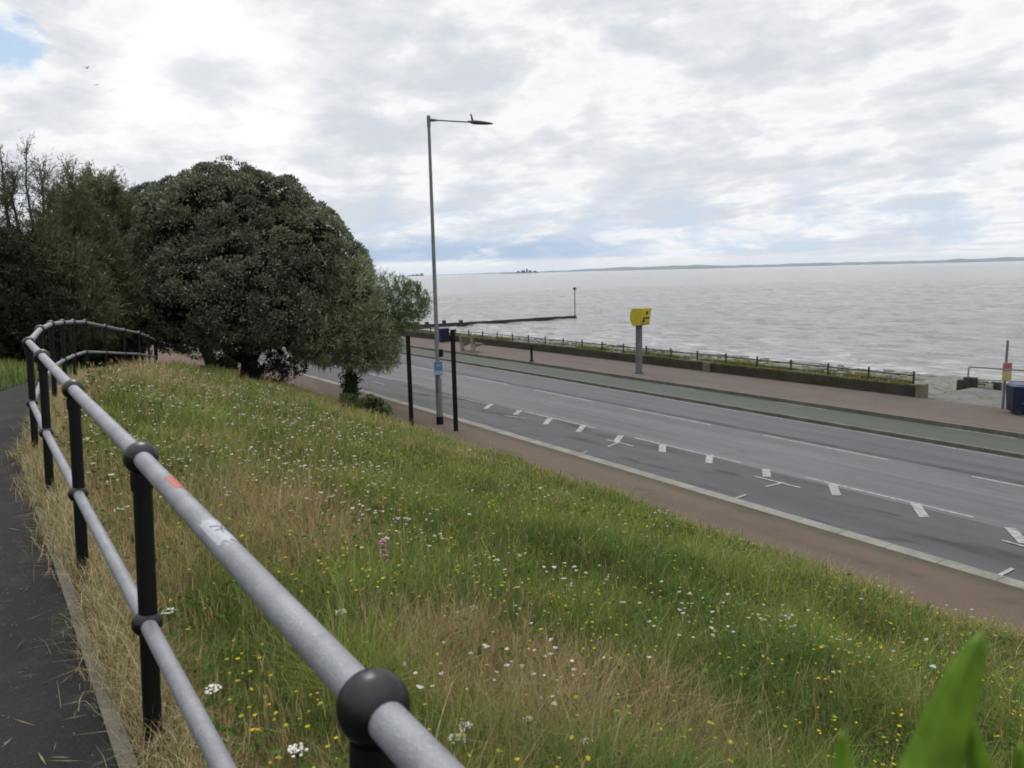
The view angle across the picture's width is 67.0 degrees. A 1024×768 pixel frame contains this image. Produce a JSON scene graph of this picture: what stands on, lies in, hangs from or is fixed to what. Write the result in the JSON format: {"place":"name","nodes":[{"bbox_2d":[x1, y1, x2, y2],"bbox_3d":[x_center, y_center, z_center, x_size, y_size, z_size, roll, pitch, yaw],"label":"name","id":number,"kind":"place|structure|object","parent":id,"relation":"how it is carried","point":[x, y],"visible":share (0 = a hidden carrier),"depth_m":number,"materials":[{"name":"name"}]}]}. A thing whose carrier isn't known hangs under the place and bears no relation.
{"place":"outdoors","nodes":[
{"label":"outdoors","id":0,"kind":"place"},
{"bbox_2d":[0,355,97,390],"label":"bank","id":1,"kind":"object","parent":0,"point":[16,379],"depth_m":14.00,"materials":[{"name":"green plant"}]},
{"bbox_2d":[0,224,78,366],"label":"dark thicket","id":2,"kind":"object","parent":1,"relation":"on","point":[18,313],"visible":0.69,"depth_m":19.73,"materials":[{"name":"green plant"}]},
{"bbox_2d":[0,129,138,356],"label":"feathery bank tree","id":3,"kind":"object","parent":1,"relation":"on","point":[68,277],"visible":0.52,"depth_m":21.48,"materials":[{"name":"green plant"}]},
{"bbox_2d":[57,322,105,365],"bbox_3d":[-15.174,-1.625,23.523,5.762,3.889,3.599,-1,8,0],"label":"dark thicket","id":4,"kind":"object","parent":1,"relation":"on","point":[80,358],"visible":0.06,"depth_m":23.70,"materials":[{"name":"green plant"}]},
{"bbox_2d":[15,342,152,384],"bbox_3d":[-21.216,-2.031,33.110,11.465,8.006,5.445,-1,8,0],"label":"dark thicket","id":5,"kind":"object","parent":1,"relation":"on","point":[151,351],"depth_m":34.13,"materials":[{"name":"green plant"}]},
{"bbox_2d":[16,153,159,366],"bbox_3d":[-13.912,-3.759,24.756,4.905,7.217,4.566,-1,8,0],"label":"feathery bank tree","id":6,"kind":"object","parent":1,"relation":"on","point":[85,224],"visible":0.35,"depth_m":24.45,"materials":[{"name":"green plant"}]},
{"bbox_2d":[71,160,149,322],"bbox_3d":[-14.556,-3.978,27.665,3.857,7.934,4.012,-8,11,-40],"label":"feathery bank tree","id":7,"kind":"object","parent":1,"relation":"on","point":[111,191],"visible":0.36,"depth_m":26.86,"materials":[{"name":"green plant"}]},
{"bbox_2d":[77,317,153,367],"bbox_3d":[-14.426,-1.454,26.122,4.675,3.456,3.815,-1,8,0],"label":"dark thicket","id":8,"kind":"object","parent":1,"relation":"on","point":[130,358],"visible":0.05,"depth_m":25.59,"materials":[{"name":"green plant"}]},
{"bbox_2d":[0,348,204,767],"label":"footpath","id":9,"kind":"structure","parent":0,"point":[33,699],"depth_m":3.39,"materials":[{"name":"grey asphalt"}]},
{"bbox_2d":[21,434,138,767],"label":"path edging","id":10,"kind":"object","parent":9,"relation":"on","point":[106,715],"visible":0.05,"depth_m":3.13,"materials":[{"name":"concrete"}]},
{"bbox_2d":[0,365,276,767],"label":"dry verge grass","id":11,"kind":"structure","parent":0,"point":[99,572],"depth_m":3.61,"materials":[{"name":"beige plant"}]},
{"bbox_2d":[443,272,542,274],"bbox_3d":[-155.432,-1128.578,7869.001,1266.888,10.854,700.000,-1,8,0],"label":"shore","id":12,"kind":"structure","parent":0,"point":[485,273],"depth_m":7566.85,"materials":[{"name":"grey"}]},
{"bbox_2d":[0,0,1023,275],"label":"sky","id":13,"kind":"structure","parent":0,"point":[622,133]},
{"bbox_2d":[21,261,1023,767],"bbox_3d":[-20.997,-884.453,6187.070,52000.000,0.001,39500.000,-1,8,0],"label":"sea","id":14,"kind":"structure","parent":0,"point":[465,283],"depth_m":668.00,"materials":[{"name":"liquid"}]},
{"bbox_2d":[501,269,538,274],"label":"pier head","id":15,"kind":"object","parent":14,"relation":"in","point":[523,271],"visible":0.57,"depth_m":2865.76},
{"bbox_2d":[573,287,575,313],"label":"groyne beacon","id":16,"kind":"object","parent":14,"relation":"in","point":[574,288],"visible":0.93,"depth_m":110.31,"materials":[{"name":"grey metal"}]},
{"bbox_2d":[380,275,1023,382],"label":"waves","id":17,"kind":"object","parent":14,"relation":"on","point":[979,320],"visible":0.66,"depth_m":101.55,"materials":[{"name":"liquid"}]},
{"bbox_2d":[26,349,1023,767],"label":"meadow ground","id":18,"kind":"structure","parent":0,"point":[250,639],"depth_m":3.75,"materials":[{"name":"green plant"}]},
{"bbox_2d":[116,180,216,366],"bbox_3d":[-17.611,-5.306,39.329,7.861,10.165,6.938,1,8,14],"label":"shaded tree","id":19,"kind":"object","parent":18,"relation":"on","point":[207,359],"visible":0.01,"depth_m":39.33,"materials":[{"name":"green plant"}]},
{"bbox_2d":[161,608,177,645],"bbox_3d":[-1.546,1.099,3.499,0.059,0.181,0.068,-1,8,0],"label":"yarrow plant","id":20,"kind":"object","parent":18,"relation":"on","point":[167,613],"visible":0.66,"depth_m":3.48,"materials":[{"name":"white plant"}]},
{"bbox_2d":[204,684,221,724],"bbox_3d":[-1.064,1.180,2.766,0.058,0.213,0.063,-1,8,0],"label":"yarrow plant","id":21,"kind":"object","parent":18,"relation":"on","point":[211,689],"visible":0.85,"depth_m":2.75,"materials":[{"name":"white plant"}]},
{"bbox_2d":[212,353,239,370],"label":"shrub","id":22,"kind":"object","parent":18,"relation":"on","point":[227,361],"visible":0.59,"depth_m":40.40,"materials":[{"name":"green plant"}]},
{"bbox_2d":[22,319,464,767],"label":"path railing","id":23,"kind":"object","parent":18,"relation":"on","point":[380,725],"visible":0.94,"depth_m":2.17,"materials":[{"name":"grey metal"}]},
{"bbox_2d":[119,155,377,382],"bbox_3d":[-10.570,-4.040,29.052,10.947,8.924,8.643,-1,8,0],"label":"round tree","id":24,"kind":"object","parent":18,"relation":"on","point":[231,256],"visible":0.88,"depth_m":26.66,"materials":[{"name":"green plant"}]},
{"bbox_2d":[287,743,308,767],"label":"yarrow plant","id":25,"kind":"object","parent":18,"relation":"on","point":[291,748],"visible":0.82,"depth_m":2.40,"materials":[{"name":"white plant"}]},
{"bbox_2d":[272,246,433,398],"bbox_3d":[-5.862,-2.030,28.606,5.962,6.310,3.818,-1,8,0],"label":"feathery tree","id":26,"kind":"object","parent":18,"relation":"on","point":[349,348],"visible":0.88,"depth_m":28.18,"materials":[{"name":"green plant"}]},
{"bbox_2d":[335,393,393,417],"bbox_3d":[-4.546,0.851,23.447,1.970,1.215,1.296,1,9,17],"label":"pavement shrub","id":27,"kind":"object","parent":18,"relation":"on","point":[373,403],"visible":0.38,"depth_m":23.27,"materials":[{"name":"green plant"}]},
{"bbox_2d":[379,538,390,568],"bbox_3d":[-0.807,1.142,4.870,0.072,0.338,0.091,7,11,44],"label":"pink wildflower","id":28,"kind":"object","parent":18,"relation":"on","point":[382,543],"visible":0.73,"depth_m":4.86,"materials":[{"name":"pink plant"}]},
{"bbox_2d":[449,733,465,762],"bbox_3d":[-0.186,1.323,2.675,0.068,0.236,0.062,-1,8,0],"label":"yarrow plant","id":29,"kind":"object","parent":18,"relation":"on","point":[457,739],"visible":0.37,"depth_m":2.65,"materials":[{"name":"white plant"}]},
{"bbox_2d":[459,722,471,741],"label":"yarrow plant","id":30,"kind":"object","parent":18,"relation":"on","point":[468,725],"visible":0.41,"depth_m":2.75,"materials":[{"name":"white plant"}]},
{"bbox_2d":[62,362,985,731],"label":"yarrow flowers","id":31,"kind":"object","parent":18,"relation":"on","point":[368,506],"visible":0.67,"depth_m":7.16,"materials":[{"name":"white plant"}]},
{"bbox_2d":[67,367,1023,767],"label":"yellow meadow flowers","id":32,"kind":"object","parent":18,"relation":"on","point":[549,611],"visible":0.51,"depth_m":4.69,"materials":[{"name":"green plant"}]},
{"bbox_2d":[834,629,1023,767],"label":"broad leaf plant","id":33,"kind":"object","parent":18,"relation":"on","point":[946,733],"visible":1,"depth_m":0.41,"materials":[{"name":"green plant"}]},
{"bbox_2d":[151,342,1023,635],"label":"pavement","id":34,"kind":"structure","parent":0,"point":[935,584],"depth_m":14.51,"materials":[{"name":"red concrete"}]},
{"bbox_2d":[406,335,413,426],"bbox_3d":[-3.283,-0.017,24.852,0.135,3.099,0.135,-7,10,-33],"label":"black post","id":35,"kind":"object","parent":34,"relation":"on","point":[409,375],"visible":0.78,"depth_m":24.79,"materials":[{"name":"black metal"}]},
{"bbox_2d":[450,329,457,430],"bbox_3d":[-1.802,-0.055,24.159,0.135,3.302,0.135,-7,10,-33],"label":"black post","id":36,"kind":"object","parent":34,"relation":"on","point":[454,380],"visible":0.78,"depth_m":24.10,"materials":[{"name":"black metal"}]},
{"bbox_2d":[427,114,492,424],"bbox_3d":[-1.573,-3.710,25.453,2.493,10.056,0.300,-7,10,-33],"label":"street lamp","id":37,"kind":"object","parent":34,"relation":"on","point":[438,371],"visible":0.99,"depth_m":24.98,"materials":[{"name":"grey metal"}]},
{"bbox_2d":[435,376,438,391],"bbox_3d":[-2.452,0.002,25.280,0.100,0.550,0.020,-1,8,0],"label":"door","id":38,"kind":"structure","parent":37,"relation":"in","point":[436,377],"depth_m":25.27,"materials":[{"name":"grey metal"}]},
{"bbox_2d":[213,350,1023,581],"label":"parking strip","id":39,"kind":"object","parent":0,"point":[976,544],"visible":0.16,"depth_m":17.65,"materials":[{"name":"asphalt"}]},
{"bbox_2d":[189,346,1023,588],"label":"kerb","id":40,"kind":"structure","parent":39,"relation":"on","point":[943,561],"depth_m":15.77,"materials":[{"name":"concrete"}]},
{"bbox_2d":[232,343,1023,532],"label":"road","id":41,"kind":"structure","parent":0,"point":[995,503],"depth_m":20.84,"materials":[{"name":"grey asphalt"}]},
{"bbox_2d":[308,354,1023,574],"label":"road markings","id":42,"kind":"object","parent":41,"relation":"on","point":[1016,534],"visible":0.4,"depth_m":20.20,"materials":[{"name":"white paint"}]},
{"bbox_2d":[375,358,1023,484],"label":"tar joint","id":43,"kind":"object","parent":41,"relation":"on","point":[911,461],"visible":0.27,"depth_m":22.90,"materials":[{"name":"black asphalt"}]},
{"bbox_2d":[374,354,1023,481],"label":"lane","id":44,"kind":"structure","parent":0,"point":[982,463],"depth_m":24.39,"materials":[{"name":"grey asphalt"}]},
{"bbox_2d":[395,352,1023,458],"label":"cycle kerb","id":45,"kind":"structure","parent":44,"relation":"on","point":[943,442],"depth_m":25.81,"materials":[{"name":"grey concrete"}]},
{"bbox_2d":[411,329,991,395],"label":"beach","id":46,"kind":"structure","parent":0,"point":[939,384],"depth_m":44.39,"materials":[{"name":"stone"}]},
{"bbox_2d":[402,316,576,328],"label":"groyne","id":47,"kind":"object","parent":46,"relation":"on","point":[460,323],"visible":0.19,"depth_m":102.82,"materials":[{"name":"black wood"}]},
{"bbox_2d":[428,330,1002,392],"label":"beach boulders","id":48,"kind":"object","parent":46,"relation":"on","point":[983,384],"visible":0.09,"depth_m":50.92,"materials":[{"name":"grey stone"}]},
{"bbox_2d":[956,379,964,390],"bbox_3d":[18.064,0.177,31.140,0.340,0.724,0.330,-1,8,0],"label":"timber stump","id":49,"kind":"object","parent":46,"relation":"on","point":[960,384],"visible":0.61,"depth_m":31.00,"materials":[{"name":"brown wood"}]},
{"bbox_2d":[963,377,970,388],"bbox_3d":[18.279,0.124,31.098,0.320,0.830,0.310,-1,8,0],"label":"timber stump","id":50,"kind":"object","parent":46,"relation":"on","point":[967,382],"visible":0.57,"depth_m":30.94,"materials":[{"name":"brown wood"}]},
{"bbox_2d":[971,377,977,387],"bbox_3d":[18.515,0.135,31.063,0.340,0.808,0.330,-1,8,0],"label":"timber stump","id":51,"kind":"object","parent":46,"relation":"on","point":[974,382],"visible":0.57,"depth_m":30.90,"materials":[{"name":"wood"}]},
{"bbox_2d":[967,366,1023,381],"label":"tubular rail","id":52,"kind":"object","parent":46,"relation":"on","point":[969,367],"visible":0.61,"depth_m":30.10,"materials":[{"name":"grey metal"}]},
{"bbox_2d":[993,382,1001,389],"bbox_3d":[19.079,0.271,30.429,0.301,0.693,0.291,-1,8,0],"label":"timber stump","id":53,"kind":"object","parent":46,"relation":"on","point":[997,385],"visible":0.57,"depth_m":30.30,"materials":[{"name":"wood"}]},
{"bbox_2d":[383,335,1023,432],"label":"promenade","id":54,"kind":"structure","parent":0,"point":[974,415],"depth_m":30.20,"materials":[{"name":"concrete"}]},
{"bbox_2d":[438,327,449,341],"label":"litter bin","id":55,"kind":"object","parent":54,"relation":"on","point":[443,333],"visible":0.86,"depth_m":54.97,"materials":[{"name":"blue plastic"}]},
{"bbox_2d":[459,336,483,352],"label":"promenade bench","id":56,"kind":"object","parent":54,"relation":"on","point":[470,340],"visible":1,"depth_m":47.56,"materials":[{"name":"concrete"}]},
{"bbox_2d":[530,344,533,361],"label":"bollard","id":57,"kind":"object","parent":54,"relation":"on","point":[531,353],"visible":1,"depth_m":41.65,"materials":[{"name":"black metal"}]},
{"bbox_2d":[630,308,650,373],"bbox_3d":[5.937,-1.965,35.718,0.580,3.091,0.790,-7,10,-33],"label":"speed camera","id":58,"kind":"object","parent":54,"relation":"on","point":[639,317],"visible":0.91,"depth_m":35.58,"materials":[{"name":"yellow paint"}]},
{"bbox_2d":[399,331,928,397],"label":"sea wall","id":59,"kind":"structure","parent":54,"relation":"on","point":[918,390],"depth_m":34.78,"materials":[{"name":"concrete"}]},
{"bbox_2d":[377,328,911,384],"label":"wall weeds","id":60,"kind":"object","parent":59,"relation":"on","point":[750,365],"depth_m":34.94,"materials":[{"name":"green plant"}]},
{"bbox_2d":[405,326,914,383],"bbox_3d":[-13.167,-4.931,65.333,2.772,0.500,93.432,-8,10,-37],"label":"sea wall fence","id":61,"kind":"object","parent":59,"relation":"on","point":[726,356],"visible":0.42,"depth_m":35.83,"materials":[{"name":"black metal"}]},
{"bbox_2d":[1001,340,1011,408],"bbox_3d":[16.074,-0.280,25.155,0.300,2.293,0.108,-1,8,0],"label":"beach sign","id":62,"kind":"object","parent":54,"relation":"on","point":[1007,371],"visible":0.91,"depth_m":25.09,"materials":[{"name":"metal"}]},
{"bbox_2d":[1005,382,1023,414],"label":"litter bin","id":63,"kind":"object","parent":54,"relation":"on","point":[1015,397],"visible":1,"depth_m":24.16,"materials":[{"name":"blue plastic"}]},
{"bbox_2d":[402,348,1023,453],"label":"cycle lane","id":64,"kind":"structure","parent":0,"point":[999,442],"depth_m":26.99,"materials":[{"name":"grey asphalt"}]},
{"bbox_2d":[401,344,1023,437],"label":"promenade kerb","id":65,"kind":"structure","parent":64,"relation":"on","point":[931,422],"depth_m":28.16,"materials":[{"name":"grey concrete"}]},
{"bbox_2d":[415,348,1012,437],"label":"cycle lane markings","id":66,"kind":"object","parent":64,"relation":"on","point":[812,407],"visible":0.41,"depth_m":26.94,"materials":[{"name":"white paint"}]},
{"bbox_2d":[541,257,1023,271],"bbox_3d":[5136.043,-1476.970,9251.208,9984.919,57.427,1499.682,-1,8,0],"label":"hills","id":67,"kind":"structure","parent":0,"point":[1001,259],"depth_m":8584.58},
{"bbox_2d":[926,388,1005,407],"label":"slipway","id":68,"kind":"structure","parent":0,"point":[984,397],"depth_m":27.73,"materials":[{"name":"concrete"}]}
]}

